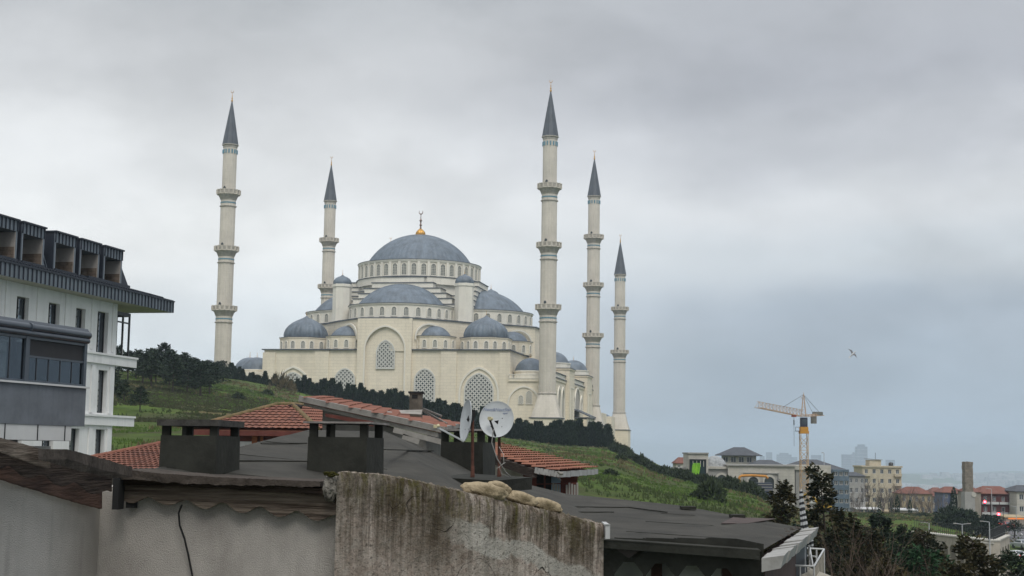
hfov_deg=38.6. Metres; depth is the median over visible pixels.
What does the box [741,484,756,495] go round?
shrub
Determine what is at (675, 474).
shrub
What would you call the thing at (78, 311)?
window frame
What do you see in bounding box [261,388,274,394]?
shrub
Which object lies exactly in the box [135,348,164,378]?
pine tree
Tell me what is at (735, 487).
shrub
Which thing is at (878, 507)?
cypress
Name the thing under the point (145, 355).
pine tree
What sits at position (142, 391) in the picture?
pine tree
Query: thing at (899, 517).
grass
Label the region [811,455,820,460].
skyscraper
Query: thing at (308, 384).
hedge conifer
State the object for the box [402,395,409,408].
hedge conifer
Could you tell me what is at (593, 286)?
minaret
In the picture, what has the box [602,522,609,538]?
gutter end
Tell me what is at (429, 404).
hedge conifer
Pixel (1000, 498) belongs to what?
maroon flats
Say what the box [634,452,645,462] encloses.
shrub
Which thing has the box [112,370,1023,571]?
ground
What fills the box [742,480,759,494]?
shrub
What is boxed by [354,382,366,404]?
hedge conifer
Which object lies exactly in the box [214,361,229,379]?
pine tree
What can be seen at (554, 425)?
hedge conifer
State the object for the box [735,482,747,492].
shrub
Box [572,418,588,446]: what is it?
hedge conifer
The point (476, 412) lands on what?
hedge conifer
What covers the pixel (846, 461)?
skyscraper
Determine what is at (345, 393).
hedge conifer
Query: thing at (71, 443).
window frame
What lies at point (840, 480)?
blue glazed block
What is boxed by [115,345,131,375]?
pine tree
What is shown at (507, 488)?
sack
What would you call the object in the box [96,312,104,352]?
window frame
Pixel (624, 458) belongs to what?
shrub
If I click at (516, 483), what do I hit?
chimney slab
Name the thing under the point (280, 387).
dry bush
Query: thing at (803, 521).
folded parasol
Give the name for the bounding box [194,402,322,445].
hip roof house
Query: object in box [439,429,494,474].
chimney
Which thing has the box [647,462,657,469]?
shrub
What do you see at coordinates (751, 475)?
pipe boom
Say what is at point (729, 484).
shrub
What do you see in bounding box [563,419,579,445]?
hedge conifer
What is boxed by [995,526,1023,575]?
road
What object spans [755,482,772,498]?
site container
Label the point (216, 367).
pine tree
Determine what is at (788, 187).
sky
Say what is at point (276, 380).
dry bush
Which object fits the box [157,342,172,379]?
pine tree
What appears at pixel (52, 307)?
window frame
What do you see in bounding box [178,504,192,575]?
cable
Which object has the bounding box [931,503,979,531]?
round tree
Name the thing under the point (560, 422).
hedge conifer
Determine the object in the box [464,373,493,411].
window
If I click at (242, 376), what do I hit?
hedge conifer
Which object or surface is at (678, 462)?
house
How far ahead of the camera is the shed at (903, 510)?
376.39 m
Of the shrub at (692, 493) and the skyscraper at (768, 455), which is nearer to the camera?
the shrub at (692, 493)
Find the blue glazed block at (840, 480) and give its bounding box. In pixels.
[831,469,849,510]
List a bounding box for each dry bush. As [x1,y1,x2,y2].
[265,369,295,393]
[274,376,298,395]
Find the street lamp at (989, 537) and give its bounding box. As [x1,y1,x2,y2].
[980,521,990,566]
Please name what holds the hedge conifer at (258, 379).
on the ground at (912, 476)
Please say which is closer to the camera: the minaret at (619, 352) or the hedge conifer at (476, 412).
the hedge conifer at (476, 412)
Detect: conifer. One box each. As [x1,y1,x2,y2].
[225,362,235,378]
[235,366,241,379]
[237,369,246,380]
[247,372,256,381]
[254,375,260,383]
[260,371,268,384]
[296,381,304,391]
[298,375,308,393]
[303,378,311,393]
[307,382,314,395]
[313,379,323,395]
[314,378,327,395]
[322,380,333,397]
[325,377,336,397]
[334,384,340,396]
[334,388,343,399]
[342,389,347,399]
[345,384,357,401]
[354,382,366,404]
[362,389,368,400]
[366,391,370,403]
[367,391,377,405]
[375,390,384,406]
[383,388,392,408]
[386,388,400,408]
[394,391,405,409]
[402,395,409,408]
[423,399,429,415]
[425,402,431,415]
[432,398,446,419]
[442,404,450,419]
[448,402,458,421]
[450,403,460,428]
[456,406,462,421]
[474,410,477,427]
[475,413,479,428]
[477,406,484,428]
[508,423,515,437]
[510,423,520,438]
[512,418,527,439]
[521,422,529,439]
[525,423,536,440]
[529,420,543,441]
[533,420,548,442]
[540,425,554,443]
[548,419,562,444]
[556,418,569,444]
[560,424,570,445]
[562,420,575,445]
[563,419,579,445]
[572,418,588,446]
[573,420,585,445]
[582,427,594,445]
[586,424,599,446]
[591,421,606,447]
[593,421,608,447]
[604,423,616,445]
[761,479,799,552]
[791,520,814,555]
[798,462,852,574]
[807,530,859,575]
[826,517,910,575]
[828,512,878,569]
[862,511,900,560]
[866,557,909,575]
[878,524,928,571]
[893,543,947,575]
[898,528,966,575]
[921,555,954,575]
[938,533,1006,575]
[977,548,1023,575]
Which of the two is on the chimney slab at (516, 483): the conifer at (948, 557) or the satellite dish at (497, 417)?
the satellite dish at (497, 417)
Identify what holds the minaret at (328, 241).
on the ground at (912, 476)
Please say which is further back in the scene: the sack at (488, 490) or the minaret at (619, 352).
the minaret at (619, 352)
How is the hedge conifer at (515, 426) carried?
on the ground at (912, 476)
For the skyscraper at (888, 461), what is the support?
on the ground at (912, 476)
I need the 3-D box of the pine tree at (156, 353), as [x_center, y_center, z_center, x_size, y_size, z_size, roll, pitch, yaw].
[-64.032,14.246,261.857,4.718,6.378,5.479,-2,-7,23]
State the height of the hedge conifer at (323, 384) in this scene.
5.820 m
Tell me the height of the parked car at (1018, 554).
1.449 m
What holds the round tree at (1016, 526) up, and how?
on the ground at (912, 476)
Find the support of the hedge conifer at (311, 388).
on the ground at (912, 476)
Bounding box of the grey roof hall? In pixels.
[787,459,843,468]
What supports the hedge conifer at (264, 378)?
on the ground at (912, 476)
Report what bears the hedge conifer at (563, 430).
on the ground at (912, 476)
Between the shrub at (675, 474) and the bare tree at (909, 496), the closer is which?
the shrub at (675, 474)
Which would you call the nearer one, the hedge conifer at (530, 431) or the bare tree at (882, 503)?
the hedge conifer at (530, 431)
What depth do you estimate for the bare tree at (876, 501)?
369.14 m
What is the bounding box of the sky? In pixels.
[0,0,1023,470]
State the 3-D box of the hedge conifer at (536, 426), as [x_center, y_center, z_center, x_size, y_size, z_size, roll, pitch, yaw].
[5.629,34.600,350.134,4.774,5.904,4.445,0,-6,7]
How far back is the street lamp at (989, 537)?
180.72 m
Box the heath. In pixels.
[113,379,269,421]
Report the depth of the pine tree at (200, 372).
239.49 m
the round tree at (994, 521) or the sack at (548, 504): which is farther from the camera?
the round tree at (994, 521)
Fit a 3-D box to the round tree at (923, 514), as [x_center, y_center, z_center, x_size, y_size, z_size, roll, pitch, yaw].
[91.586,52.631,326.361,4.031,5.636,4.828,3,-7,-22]
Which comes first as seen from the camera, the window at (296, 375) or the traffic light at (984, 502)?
the traffic light at (984, 502)
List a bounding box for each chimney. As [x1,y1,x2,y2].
[157,419,244,473]
[303,421,388,473]
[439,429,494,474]
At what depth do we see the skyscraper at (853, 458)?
8530.11 m
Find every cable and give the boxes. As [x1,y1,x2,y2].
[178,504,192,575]
[491,429,510,476]
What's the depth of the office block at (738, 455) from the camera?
342.92 m
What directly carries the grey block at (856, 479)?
on the ground at (912, 476)
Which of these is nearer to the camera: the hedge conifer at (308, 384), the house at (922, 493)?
the hedge conifer at (308, 384)
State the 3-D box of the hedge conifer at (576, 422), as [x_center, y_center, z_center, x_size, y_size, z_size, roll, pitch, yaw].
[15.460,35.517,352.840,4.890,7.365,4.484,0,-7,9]
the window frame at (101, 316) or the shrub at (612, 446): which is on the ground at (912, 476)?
the shrub at (612, 446)
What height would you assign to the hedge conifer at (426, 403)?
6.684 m
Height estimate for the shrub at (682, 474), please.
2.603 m
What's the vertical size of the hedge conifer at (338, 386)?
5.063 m
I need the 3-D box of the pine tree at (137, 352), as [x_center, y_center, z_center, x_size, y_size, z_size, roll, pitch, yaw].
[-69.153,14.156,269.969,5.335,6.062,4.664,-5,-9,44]
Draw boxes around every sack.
[460,481,508,499]
[488,481,511,493]
[506,490,537,506]
[534,497,562,512]
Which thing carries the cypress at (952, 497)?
on the ground at (912, 476)
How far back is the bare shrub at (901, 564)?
32.63 m
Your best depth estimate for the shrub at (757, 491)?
217.07 m
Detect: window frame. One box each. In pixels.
[16,297,24,319]
[42,441,48,445]
[48,303,55,323]
[69,428,75,450]
[75,308,81,327]
[95,429,100,453]
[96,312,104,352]
[97,370,103,412]
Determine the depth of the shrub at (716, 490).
148.05 m
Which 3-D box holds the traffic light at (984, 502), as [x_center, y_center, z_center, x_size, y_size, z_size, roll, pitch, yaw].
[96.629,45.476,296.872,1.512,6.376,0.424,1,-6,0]
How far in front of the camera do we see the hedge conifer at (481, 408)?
350.37 m
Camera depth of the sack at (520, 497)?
6.34 m
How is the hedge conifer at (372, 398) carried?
on the ground at (912, 476)
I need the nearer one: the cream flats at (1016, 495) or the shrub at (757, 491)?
the shrub at (757, 491)
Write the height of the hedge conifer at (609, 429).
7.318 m
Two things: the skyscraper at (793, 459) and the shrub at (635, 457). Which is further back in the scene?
the skyscraper at (793, 459)
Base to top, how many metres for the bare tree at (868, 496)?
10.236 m
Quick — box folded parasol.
[799,489,813,569]
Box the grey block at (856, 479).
[849,472,865,511]
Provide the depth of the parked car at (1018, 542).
242.67 m
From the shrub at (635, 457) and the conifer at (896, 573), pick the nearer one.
the conifer at (896, 573)
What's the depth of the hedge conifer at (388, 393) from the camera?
356.58 m
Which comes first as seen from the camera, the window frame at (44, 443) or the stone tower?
the window frame at (44, 443)
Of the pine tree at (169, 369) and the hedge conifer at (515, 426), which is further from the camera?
the hedge conifer at (515, 426)
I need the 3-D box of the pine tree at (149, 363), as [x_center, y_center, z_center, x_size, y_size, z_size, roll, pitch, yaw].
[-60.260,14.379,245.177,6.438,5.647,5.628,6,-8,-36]
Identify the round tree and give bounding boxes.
[914,511,930,516]
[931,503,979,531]
[966,517,994,537]
[980,514,1001,525]
[1005,520,1023,537]
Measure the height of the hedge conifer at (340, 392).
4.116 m
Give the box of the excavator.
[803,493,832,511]
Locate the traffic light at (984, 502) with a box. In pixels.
[983,496,990,514]
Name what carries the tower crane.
on the ground at (912, 476)
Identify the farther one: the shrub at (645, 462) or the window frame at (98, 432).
the shrub at (645, 462)
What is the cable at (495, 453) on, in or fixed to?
on the chimney slab at (516, 483)
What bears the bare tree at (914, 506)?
on the ground at (912, 476)
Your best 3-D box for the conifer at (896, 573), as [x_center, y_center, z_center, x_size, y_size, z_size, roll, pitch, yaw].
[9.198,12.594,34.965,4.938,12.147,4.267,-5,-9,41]
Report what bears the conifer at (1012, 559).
on the ground at (912, 476)
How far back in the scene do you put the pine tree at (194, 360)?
256.02 m
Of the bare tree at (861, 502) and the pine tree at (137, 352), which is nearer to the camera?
the pine tree at (137, 352)
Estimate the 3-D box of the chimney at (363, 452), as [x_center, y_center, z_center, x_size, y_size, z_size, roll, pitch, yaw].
[-1.716,1.856,15.092,0.718,0.930,0.949,0,-7,8]
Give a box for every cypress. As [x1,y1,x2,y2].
[877,497,881,511]
[894,494,899,512]
[908,499,911,512]
[950,487,957,507]
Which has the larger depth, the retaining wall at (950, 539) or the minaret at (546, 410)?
the minaret at (546, 410)
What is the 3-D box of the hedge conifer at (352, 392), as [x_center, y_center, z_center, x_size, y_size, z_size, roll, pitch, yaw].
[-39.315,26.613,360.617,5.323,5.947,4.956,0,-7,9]
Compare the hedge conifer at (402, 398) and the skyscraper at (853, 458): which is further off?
the skyscraper at (853, 458)
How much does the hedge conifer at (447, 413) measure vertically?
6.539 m
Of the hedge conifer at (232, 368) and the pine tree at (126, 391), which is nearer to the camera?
the pine tree at (126, 391)
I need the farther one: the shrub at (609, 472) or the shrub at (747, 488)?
the shrub at (747, 488)
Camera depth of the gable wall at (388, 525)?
6.04 m
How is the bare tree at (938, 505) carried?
on the ground at (912, 476)
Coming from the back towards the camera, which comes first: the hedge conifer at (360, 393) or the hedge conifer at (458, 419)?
the hedge conifer at (360, 393)
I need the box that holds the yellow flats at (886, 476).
[853,454,902,509]
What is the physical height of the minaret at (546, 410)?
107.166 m
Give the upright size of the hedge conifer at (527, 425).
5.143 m
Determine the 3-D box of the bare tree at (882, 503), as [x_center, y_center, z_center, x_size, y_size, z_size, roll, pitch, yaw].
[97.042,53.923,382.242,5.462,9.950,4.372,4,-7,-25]
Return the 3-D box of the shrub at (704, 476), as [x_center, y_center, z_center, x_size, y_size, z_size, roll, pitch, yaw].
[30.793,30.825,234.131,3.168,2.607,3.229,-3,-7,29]
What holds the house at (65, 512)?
on the ground at (912, 476)
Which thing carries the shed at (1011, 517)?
on the ground at (912, 476)
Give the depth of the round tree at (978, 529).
236.48 m
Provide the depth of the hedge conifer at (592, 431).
352.77 m
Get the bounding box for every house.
[0,214,174,454]
[0,316,91,448]
[0,438,335,575]
[91,441,159,468]
[112,430,818,575]
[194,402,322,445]
[298,391,459,455]
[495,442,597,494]
[672,457,682,466]
[893,487,932,512]
[927,487,938,490]
[929,491,934,511]
[932,486,958,512]
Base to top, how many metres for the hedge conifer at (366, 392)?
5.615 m
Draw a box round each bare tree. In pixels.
[849,494,861,511]
[851,488,866,511]
[860,477,875,510]
[861,485,881,511]
[876,479,892,511]
[879,483,898,511]
[897,487,918,507]
[899,487,921,507]
[904,491,911,508]
[910,491,924,510]
[912,498,923,512]
[922,493,934,512]
[933,494,945,512]
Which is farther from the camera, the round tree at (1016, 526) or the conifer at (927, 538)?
the round tree at (1016, 526)
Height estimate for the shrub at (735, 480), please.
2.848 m
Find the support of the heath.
on the ground at (912, 476)
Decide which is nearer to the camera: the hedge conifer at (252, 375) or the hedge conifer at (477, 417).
the hedge conifer at (477, 417)
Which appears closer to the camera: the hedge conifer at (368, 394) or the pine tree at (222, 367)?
the pine tree at (222, 367)
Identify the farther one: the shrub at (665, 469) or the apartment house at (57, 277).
the shrub at (665, 469)
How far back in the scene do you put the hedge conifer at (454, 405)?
351.12 m
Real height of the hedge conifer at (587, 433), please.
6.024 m
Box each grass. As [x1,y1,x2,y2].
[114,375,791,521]
[790,508,1017,574]
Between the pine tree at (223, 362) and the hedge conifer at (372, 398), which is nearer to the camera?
the pine tree at (223, 362)
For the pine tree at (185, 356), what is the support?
on the ground at (912, 476)
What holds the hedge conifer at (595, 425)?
on the ground at (912, 476)
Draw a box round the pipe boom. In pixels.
[738,474,768,479]
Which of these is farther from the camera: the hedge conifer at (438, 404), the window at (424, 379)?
the window at (424, 379)
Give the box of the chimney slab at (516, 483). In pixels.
[451,474,531,490]
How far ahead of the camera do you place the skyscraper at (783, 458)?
8903.80 m
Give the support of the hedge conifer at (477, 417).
on the ground at (912, 476)
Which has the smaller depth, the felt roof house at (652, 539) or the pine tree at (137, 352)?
the felt roof house at (652, 539)
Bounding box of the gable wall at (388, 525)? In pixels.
[322,471,603,575]
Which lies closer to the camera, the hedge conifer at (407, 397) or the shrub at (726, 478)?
the shrub at (726, 478)
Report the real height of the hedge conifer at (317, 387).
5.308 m
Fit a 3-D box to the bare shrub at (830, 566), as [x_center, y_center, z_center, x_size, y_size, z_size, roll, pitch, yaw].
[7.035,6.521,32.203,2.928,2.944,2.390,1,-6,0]
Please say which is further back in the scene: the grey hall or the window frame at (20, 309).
the grey hall
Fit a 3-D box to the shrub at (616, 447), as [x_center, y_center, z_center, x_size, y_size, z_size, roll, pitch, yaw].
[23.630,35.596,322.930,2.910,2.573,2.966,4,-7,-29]
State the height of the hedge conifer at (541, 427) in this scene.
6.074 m
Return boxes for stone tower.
[961,461,975,513]
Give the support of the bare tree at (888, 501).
on the ground at (912, 476)
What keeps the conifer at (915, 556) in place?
on the ground at (912, 476)
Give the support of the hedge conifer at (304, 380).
on the ground at (912, 476)
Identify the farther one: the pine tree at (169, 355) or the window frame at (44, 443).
the pine tree at (169, 355)
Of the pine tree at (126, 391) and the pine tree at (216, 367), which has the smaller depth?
the pine tree at (126, 391)
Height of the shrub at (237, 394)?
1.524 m
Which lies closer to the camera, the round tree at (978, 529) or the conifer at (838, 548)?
the conifer at (838, 548)
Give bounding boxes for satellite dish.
[433,400,474,476]
[479,401,513,476]
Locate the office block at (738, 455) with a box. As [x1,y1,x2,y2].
[716,447,761,463]
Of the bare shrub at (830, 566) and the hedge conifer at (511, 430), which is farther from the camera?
the hedge conifer at (511, 430)
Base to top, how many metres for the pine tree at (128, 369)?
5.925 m
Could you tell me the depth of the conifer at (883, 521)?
74.05 m
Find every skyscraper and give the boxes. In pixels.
[766,452,771,459]
[776,453,791,464]
[791,457,797,462]
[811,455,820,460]
[841,454,851,471]
[851,452,854,471]
[855,444,867,464]
[885,460,894,465]
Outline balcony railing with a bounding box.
[795,546,829,575]
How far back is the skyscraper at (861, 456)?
8123.58 m
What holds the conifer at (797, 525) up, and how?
on the ground at (912, 476)
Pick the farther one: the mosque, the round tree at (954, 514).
the mosque
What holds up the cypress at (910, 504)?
on the ground at (912, 476)
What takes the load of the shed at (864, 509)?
on the ground at (912, 476)
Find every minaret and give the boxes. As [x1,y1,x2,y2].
[211,90,240,366]
[317,157,338,303]
[529,80,564,425]
[582,150,604,425]
[610,234,630,446]
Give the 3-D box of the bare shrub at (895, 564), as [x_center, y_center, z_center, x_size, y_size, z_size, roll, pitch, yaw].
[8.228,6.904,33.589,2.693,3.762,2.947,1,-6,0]
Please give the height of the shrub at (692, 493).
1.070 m
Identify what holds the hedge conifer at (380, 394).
on the ground at (912, 476)
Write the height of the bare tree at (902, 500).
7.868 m
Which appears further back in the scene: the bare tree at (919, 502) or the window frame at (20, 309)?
the bare tree at (919, 502)
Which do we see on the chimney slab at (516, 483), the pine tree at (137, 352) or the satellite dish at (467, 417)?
the satellite dish at (467, 417)
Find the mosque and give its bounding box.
[235,211,614,439]
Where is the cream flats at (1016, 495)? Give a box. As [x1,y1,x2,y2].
[1004,485,1023,515]
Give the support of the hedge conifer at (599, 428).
on the ground at (912, 476)
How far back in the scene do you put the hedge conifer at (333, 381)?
363.28 m
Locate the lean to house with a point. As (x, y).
(413, 418)
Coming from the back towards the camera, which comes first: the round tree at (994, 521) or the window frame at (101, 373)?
the round tree at (994, 521)
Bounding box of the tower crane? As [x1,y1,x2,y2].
[754,392,823,510]
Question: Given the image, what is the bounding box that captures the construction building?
[671,452,830,508]
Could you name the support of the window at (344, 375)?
in the mosque
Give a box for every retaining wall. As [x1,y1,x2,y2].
[911,520,1000,575]
[981,524,1010,575]
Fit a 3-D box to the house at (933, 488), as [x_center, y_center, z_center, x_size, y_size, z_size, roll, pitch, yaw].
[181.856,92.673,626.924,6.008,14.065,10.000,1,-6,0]
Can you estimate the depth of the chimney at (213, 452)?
13.51 m
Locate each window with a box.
[116,311,130,356]
[284,372,301,380]
[335,368,354,388]
[376,340,394,368]
[414,368,435,401]
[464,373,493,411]
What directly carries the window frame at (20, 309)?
in the apartment house at (57, 277)
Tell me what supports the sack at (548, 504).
on the gable wall at (388, 525)
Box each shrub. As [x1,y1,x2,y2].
[231,392,245,398]
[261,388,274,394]
[602,468,619,476]
[610,442,621,450]
[612,444,621,452]
[614,454,627,460]
[617,445,629,454]
[631,455,642,461]
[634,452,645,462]
[641,459,653,467]
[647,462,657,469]
[660,465,672,473]
[673,468,685,477]
[678,469,691,478]
[682,472,694,480]
[688,490,704,498]
[693,475,727,502]
[694,473,710,484]
[722,474,732,481]
[724,481,734,488]
[730,477,740,485]
[732,483,743,490]
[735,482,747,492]
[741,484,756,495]
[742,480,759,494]
[748,486,767,499]
[807,523,893,575]
[819,507,934,575]
[846,526,948,575]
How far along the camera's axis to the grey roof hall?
352.17 m
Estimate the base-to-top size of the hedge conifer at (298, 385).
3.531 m
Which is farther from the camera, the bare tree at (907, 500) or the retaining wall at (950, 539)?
the bare tree at (907, 500)
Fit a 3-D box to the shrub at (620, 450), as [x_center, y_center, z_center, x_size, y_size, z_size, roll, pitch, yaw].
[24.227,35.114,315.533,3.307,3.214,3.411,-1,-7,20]
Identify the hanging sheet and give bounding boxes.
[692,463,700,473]
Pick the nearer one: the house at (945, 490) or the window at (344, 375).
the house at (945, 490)
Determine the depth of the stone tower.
326.47 m
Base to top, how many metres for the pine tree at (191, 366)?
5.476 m
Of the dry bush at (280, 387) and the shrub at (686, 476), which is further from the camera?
the dry bush at (280, 387)
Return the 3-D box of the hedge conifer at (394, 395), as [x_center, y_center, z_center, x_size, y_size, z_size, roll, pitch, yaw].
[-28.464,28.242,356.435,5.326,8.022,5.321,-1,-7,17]
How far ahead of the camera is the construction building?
297.80 m
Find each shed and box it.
[852,507,877,511]
[893,508,917,512]
[996,514,1023,525]
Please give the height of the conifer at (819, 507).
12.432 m
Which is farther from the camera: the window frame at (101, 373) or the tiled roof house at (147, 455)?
the window frame at (101, 373)
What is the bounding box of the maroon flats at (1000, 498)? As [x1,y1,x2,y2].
[976,486,1009,517]
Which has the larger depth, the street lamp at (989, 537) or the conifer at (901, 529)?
the street lamp at (989, 537)
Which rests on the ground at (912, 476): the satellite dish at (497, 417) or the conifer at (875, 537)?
the conifer at (875, 537)
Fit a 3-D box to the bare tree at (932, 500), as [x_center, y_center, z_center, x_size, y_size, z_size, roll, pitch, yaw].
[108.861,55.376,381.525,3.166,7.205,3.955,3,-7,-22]
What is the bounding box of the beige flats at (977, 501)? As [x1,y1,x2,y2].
[956,487,982,516]
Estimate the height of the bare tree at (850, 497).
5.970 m
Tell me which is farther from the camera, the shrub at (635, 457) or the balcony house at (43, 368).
the shrub at (635, 457)
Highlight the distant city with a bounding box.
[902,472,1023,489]
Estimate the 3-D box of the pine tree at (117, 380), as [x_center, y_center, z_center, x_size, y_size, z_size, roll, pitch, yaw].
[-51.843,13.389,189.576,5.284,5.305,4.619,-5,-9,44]
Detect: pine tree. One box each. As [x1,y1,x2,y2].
[114,371,129,395]
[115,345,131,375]
[115,350,139,379]
[115,378,137,400]
[125,386,152,411]
[130,351,159,382]
[132,357,166,386]
[133,348,145,378]
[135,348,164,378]
[141,350,165,382]
[155,350,184,384]
[156,356,188,391]
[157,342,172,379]
[166,352,201,375]
[171,363,198,391]
[181,366,215,395]
[183,357,212,386]
[198,362,231,387]
[201,366,220,393]
[202,359,224,374]
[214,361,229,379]
[221,360,234,377]
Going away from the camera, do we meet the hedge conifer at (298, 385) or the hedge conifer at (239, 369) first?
the hedge conifer at (298, 385)
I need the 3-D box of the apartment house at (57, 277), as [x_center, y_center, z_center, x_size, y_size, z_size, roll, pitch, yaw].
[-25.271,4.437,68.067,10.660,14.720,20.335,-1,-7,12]
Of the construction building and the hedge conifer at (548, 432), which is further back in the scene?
the hedge conifer at (548, 432)
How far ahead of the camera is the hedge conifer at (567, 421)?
351.79 m
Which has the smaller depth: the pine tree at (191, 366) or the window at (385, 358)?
the pine tree at (191, 366)
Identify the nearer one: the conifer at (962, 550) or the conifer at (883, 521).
the conifer at (962, 550)
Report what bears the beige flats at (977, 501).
on the ground at (912, 476)
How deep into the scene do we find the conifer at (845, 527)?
49.32 m
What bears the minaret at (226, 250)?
on the ground at (912, 476)
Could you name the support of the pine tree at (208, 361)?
on the ground at (912, 476)
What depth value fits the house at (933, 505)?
445.78 m
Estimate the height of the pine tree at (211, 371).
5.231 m
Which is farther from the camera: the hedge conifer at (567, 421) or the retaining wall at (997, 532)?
the hedge conifer at (567, 421)
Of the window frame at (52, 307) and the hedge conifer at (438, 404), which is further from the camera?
the hedge conifer at (438, 404)
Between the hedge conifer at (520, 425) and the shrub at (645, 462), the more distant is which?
the hedge conifer at (520, 425)
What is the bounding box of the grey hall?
[749,460,782,464]
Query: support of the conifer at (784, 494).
on the ground at (912, 476)
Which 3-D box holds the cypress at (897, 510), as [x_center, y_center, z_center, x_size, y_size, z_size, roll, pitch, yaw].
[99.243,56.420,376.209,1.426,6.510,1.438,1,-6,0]
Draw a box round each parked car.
[1010,539,1023,548]
[1010,550,1023,555]
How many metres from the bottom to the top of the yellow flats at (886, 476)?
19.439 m
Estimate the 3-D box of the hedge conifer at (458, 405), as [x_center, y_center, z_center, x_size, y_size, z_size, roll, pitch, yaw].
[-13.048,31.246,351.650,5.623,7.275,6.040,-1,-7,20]

